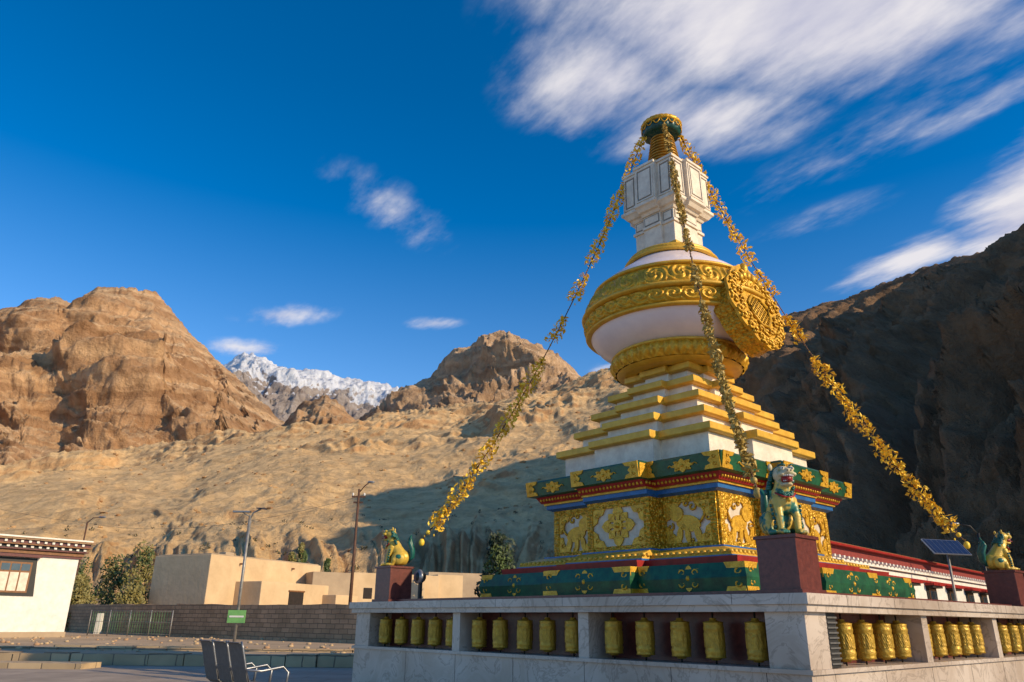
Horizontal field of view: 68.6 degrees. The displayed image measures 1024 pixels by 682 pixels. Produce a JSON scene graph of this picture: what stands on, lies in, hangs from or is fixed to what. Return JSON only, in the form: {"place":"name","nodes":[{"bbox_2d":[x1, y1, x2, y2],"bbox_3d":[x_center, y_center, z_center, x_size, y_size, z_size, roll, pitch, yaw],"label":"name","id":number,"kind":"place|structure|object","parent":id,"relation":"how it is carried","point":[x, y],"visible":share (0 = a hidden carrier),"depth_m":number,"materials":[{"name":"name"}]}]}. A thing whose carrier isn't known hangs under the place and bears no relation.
{"place":"outdoors","nodes":[
{"label":"outdoors","id":0,"kind":"place"},
{"bbox_2d":[93,613,103,633],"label":"white gate post","id":1,"kind":"object","parent":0,"point":[98,627],"visible":0.93,"depth_m":46.60,"materials":[{"name":"paint"}]},
{"bbox_2d":[0,286,281,466],"bbox_3d":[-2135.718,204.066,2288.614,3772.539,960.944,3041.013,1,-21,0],"label":"mountain","id":2,"kind":"structure","parent":0,"point":[101,369],"depth_m":1878.66,"materials":[{"name":"stone"}]},
{"bbox_2d":[0,665,352,681],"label":"pavement","id":3,"kind":"structure","parent":0,"point":[116,673],"depth_m":17.01,"materials":[{"name":"grey concrete"}]},
{"bbox_2d":[199,639,289,681],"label":"waiting bench","id":4,"kind":"object","parent":3,"relation":"on","point":[220,665],"visible":1,"depth_m":9.65,"materials":[{"name":"grey metal"}]},
{"bbox_2d":[349,533,1023,681],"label":"wall and pillars","id":5,"kind":"structure","parent":3,"relation":"on","point":[794,606],"depth_m":10.62,"materials":[{"name":"stone"}]},
{"bbox_2d":[381,527,414,565],"bbox_3d":[-2.371,4.283,15.616,0.709,0.782,0.449,0,-21,3],"label":"snow lion statue","id":6,"kind":"object","parent":5,"relation":"on","point":[397,554],"visible":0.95,"depth_m":15.49,"materials":[{"name":"gold metal"}]},
{"bbox_2d":[414,569,425,598],"bbox_3d":[-1.814,4.835,14.851,0.234,0.610,0.280,18,-27,-39],"label":"floodlight","id":7,"kind":"object","parent":5,"relation":"on","point":[419,577],"visible":0.96,"depth_m":14.82,"materials":[{"name":"black paint"}]},
{"bbox_2d":[419,113,969,597],"bbox_3d":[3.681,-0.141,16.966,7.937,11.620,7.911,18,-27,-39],"label":"buddhist stupa","id":8,"kind":"object","parent":5,"relation":"on","point":[669,461],"visible":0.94,"depth_m":15.02,"materials":[{"name":"white stone"}]},
{"bbox_2d":[379,612,1023,665],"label":"prayer wheels","id":9,"kind":"object","parent":5,"relation":"on","point":[862,640],"visible":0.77,"depth_m":10.73,"materials":[{"name":"gold metal"}]},
{"bbox_2d":[759,463,807,534],"bbox_3d":[3.455,2.065,9.700,0.520,0.906,0.820,2,-21,-4],"label":"snow lion statue","id":10,"kind":"object","parent":5,"relation":"on","point":[780,510],"visible":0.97,"depth_m":9.49,"materials":[{"name":"gold paint"}]},
{"bbox_2d":[977,530,1019,569],"bbox_3d":[9.683,4.188,15.025,0.709,0.782,0.449,0,-21,3],"label":"snow lion statue","id":11,"kind":"object","parent":5,"relation":"on","point":[997,556],"visible":0.99,"depth_m":14.92,"materials":[{"name":"gold metal"}]},
{"bbox_2d":[0,631,354,667],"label":"road","id":12,"kind":"structure","parent":0,"point":[92,638],"depth_m":30.89,"materials":[{"name":"grey asphalt"}]},
{"bbox_2d":[0,534,95,637],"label":"white house","id":13,"kind":"structure","parent":12,"relation":"on","point":[37,576],"depth_m":37.59,"materials":[{"name":"paint"}]},
{"bbox_2d":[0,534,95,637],"bbox_3d":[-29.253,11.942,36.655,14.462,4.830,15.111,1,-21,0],"label":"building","id":14,"kind":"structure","parent":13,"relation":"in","point":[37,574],"depth_m":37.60,"materials":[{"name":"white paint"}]},
{"bbox_2d":[65,573,98,630],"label":"bush","id":15,"kind":"object","parent":12,"relation":"on","point":[81,591],"visible":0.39,"depth_m":54.57,"materials":[{"name":"green plant"}]},
{"bbox_2d":[76,557,97,603],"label":"tree","id":16,"kind":"object","parent":12,"relation":"on","point":[82,569],"visible":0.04,"depth_m":67.02,"materials":[{"name":"green plant"}]},
{"bbox_2d":[75,516,105,578],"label":"street lamp","id":17,"kind":"object","parent":12,"relation":"on","point":[84,539],"visible":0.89,"depth_m":58.32,"materials":[{"name":"grey metal"}]},
{"bbox_2d":[89,554,131,604],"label":"tree","id":18,"kind":"object","parent":12,"relation":"on","point":[113,571],"visible":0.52,"depth_m":64.50,"materials":[{"name":"green plant"}]},
{"bbox_2d":[110,582,146,604],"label":"bush","id":19,"kind":"object","parent":12,"relation":"on","point":[131,595],"visible":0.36,"depth_m":56.28,"materials":[{"name":"green plant"}]},
{"bbox_2d":[87,610,173,636],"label":"metal fence","id":20,"kind":"object","parent":12,"relation":"on","point":[129,623],"visible":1,"depth_m":41.01,"materials":[{"name":"metal"}]},
{"bbox_2d":[108,539,155,603],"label":"tree","id":21,"kind":"object","parent":12,"relation":"on","point":[142,576],"visible":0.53,"depth_m":62.87,"materials":[{"name":"green plant"}]},
{"bbox_2d":[0,636,350,652],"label":"loose stones","id":22,"kind":"object","parent":12,"relation":"on","point":[179,640],"visible":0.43,"depth_m":30.51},
{"bbox_2d":[0,644,353,668],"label":"kerb","id":23,"kind":"structure","parent":12,"relation":"on","point":[44,660],"depth_m":20.30,"materials":[{"name":"concrete"}]},
{"bbox_2d":[64,604,391,642],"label":"stone wall","id":24,"kind":"structure","parent":12,"relation":"on","point":[336,623],"depth_m":39.32,"materials":[{"name":"grey stone"}]},
{"bbox_2d":[227,508,266,641],"bbox_3d":[-9.638,8.387,26.720,1.160,4.815,0.300,1,-21,0],"label":"street lamp","id":25,"kind":"object","parent":12,"relation":"on","point":[237,616],"visible":0.84,"depth_m":26.43,"materials":[{"name":"grey metal"}]},
{"bbox_2d":[148,552,357,604],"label":"adobe house","id":26,"kind":"structure","parent":12,"relation":"on","point":[206,578],"depth_m":57.13,"materials":[{"name":"paint"}]},
{"bbox_2d":[288,551,295,561],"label":"poplar tree","id":27,"kind":"object","parent":12,"relation":"on","point":[291,556],"visible":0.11,"depth_m":76.91,"materials":[{"name":"green plant"}]},
{"bbox_2d":[296,542,307,562],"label":"poplar tree","id":28,"kind":"object","parent":12,"relation":"on","point":[303,554],"visible":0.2,"depth_m":75.15,"materials":[{"name":"green plant"}]},
{"bbox_2d":[323,558,330,571],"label":"poplar tree","id":29,"kind":"object","parent":12,"relation":"on","point":[327,565],"visible":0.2,"depth_m":78.38,"materials":[{"name":"green plant"}]},
{"bbox_2d":[348,481,374,604],"bbox_3d":[-7.886,11.143,38.465,1.173,7.913,0.202,-3,-21,8],"label":"utility pole","id":30,"kind":"object","parent":12,"relation":"on","point":[358,497],"visible":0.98,"depth_m":38.77,"materials":[{"name":"brown"}]},
{"bbox_2d":[1,495,362,528],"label":"power lines","id":31,"kind":"object","parent":30,"relation":"attached to","point":[192,527],"visible":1,"depth_m":48.93,"materials":[{"name":"black paint"}]},
{"bbox_2d":[305,571,462,601],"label":"adobe house","id":32,"kind":"structure","parent":12,"relation":"on","point":[437,586],"depth_m":65.58,"materials":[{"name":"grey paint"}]},
{"bbox_2d":[425,572,494,597],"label":"adobe house","id":33,"kind":"structure","parent":12,"relation":"on","point":[470,580],"depth_m":82.83,"materials":[{"name":"beige paint"}]},
{"bbox_2d":[474,531,515,596],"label":"willow tree","id":34,"kind":"object","parent":12,"relation":"on","point":[498,549],"visible":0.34,"depth_m":63.13,"materials":[{"name":"green plant"}]},
{"bbox_2d":[921,539,971,600],"bbox_3d":[21.075,12.083,35.707,2.300,5.188,0.706,7,-21,-17],"label":"solar panel","id":35,"kind":"object","parent":12,"relation":"on","point":[947,548],"visible":0.88,"depth_m":36.31,"materials":[{"name":"blue glass"}]},
{"bbox_2d":[951,522,986,570],"bbox_3d":[20.644,10.950,33.353,1.205,5.654,0.185,1,-21,0],"label":"street lamp","id":36,"kind":"object","parent":12,"relation":"on","point":[984,566],"visible":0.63,"depth_m":34.16,"materials":[{"name":"grey metal"}]},
{"bbox_2d":[258,394,361,432],"bbox_3d":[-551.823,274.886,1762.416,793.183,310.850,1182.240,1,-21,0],"label":"rocky knoll","id":37,"kind":"structure","parent":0,"point":[325,407],"depth_m":1657.17,"materials":[{"name":"stone"}]},
{"bbox_2d":[224,352,396,420],"bbox_3d":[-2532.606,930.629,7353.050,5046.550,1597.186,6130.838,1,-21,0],"label":"snow mountain","id":38,"kind":"structure","parent":0,"point":[281,393],"depth_m":6408.82,"materials":[{"name":"white snow"}]},
{"bbox_2d":[0,368,628,603],"bbox_3d":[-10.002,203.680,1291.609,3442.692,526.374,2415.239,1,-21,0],"label":"hillside","id":39,"kind":"structure","parent":0,"point":[459,544],"depth_m":545.78,"materials":[{"name":"beige sand"}]},
{"bbox_2d":[1,374,621,559],"bbox_3d":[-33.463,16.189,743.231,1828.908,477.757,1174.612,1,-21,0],"label":"hillside boulders","id":40,"kind":"object","parent":39,"relation":"on","point":[274,487],"visible":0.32,"depth_m":572.16,"materials":[{"name":"brown stone"}]},
{"bbox_2d":[39,346,1020,595],"bbox_3d":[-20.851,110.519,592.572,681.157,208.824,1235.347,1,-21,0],"label":"hillside shrubs","id":41,"kind":"object","parent":39,"relation":"on","point":[406,544],"visible":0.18,"depth_m":303.68,"materials":[{"name":"green plant"}]},
{"bbox_2d":[354,331,580,419],"bbox_3d":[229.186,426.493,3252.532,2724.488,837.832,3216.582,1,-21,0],"label":"mountain","id":42,"kind":"structure","parent":0,"point":[485,369],"depth_m":2569.57,"materials":[{"name":"brown stone"}]},
{"bbox_2d":[0,0,1023,386],"label":"sky","id":43,"kind":"structure","parent":0,"point":[366,190],"materials":[{"name":"blue"}]},
{"bbox_2d":[732,234,1023,576],"bbox_3d":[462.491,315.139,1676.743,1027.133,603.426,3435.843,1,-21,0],"label":"mountain","id":44,"kind":"structure","parent":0,"point":[950,332],"depth_m":267.94,"materials":[{"name":"brown stone"}]},
{"bbox_2d":[830,540,989,602],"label":"monastery building","id":45,"kind":"structure","parent":0,"point":[930,580],"depth_m":35.80,"materials":[{"name":"white paint"}]}
]}

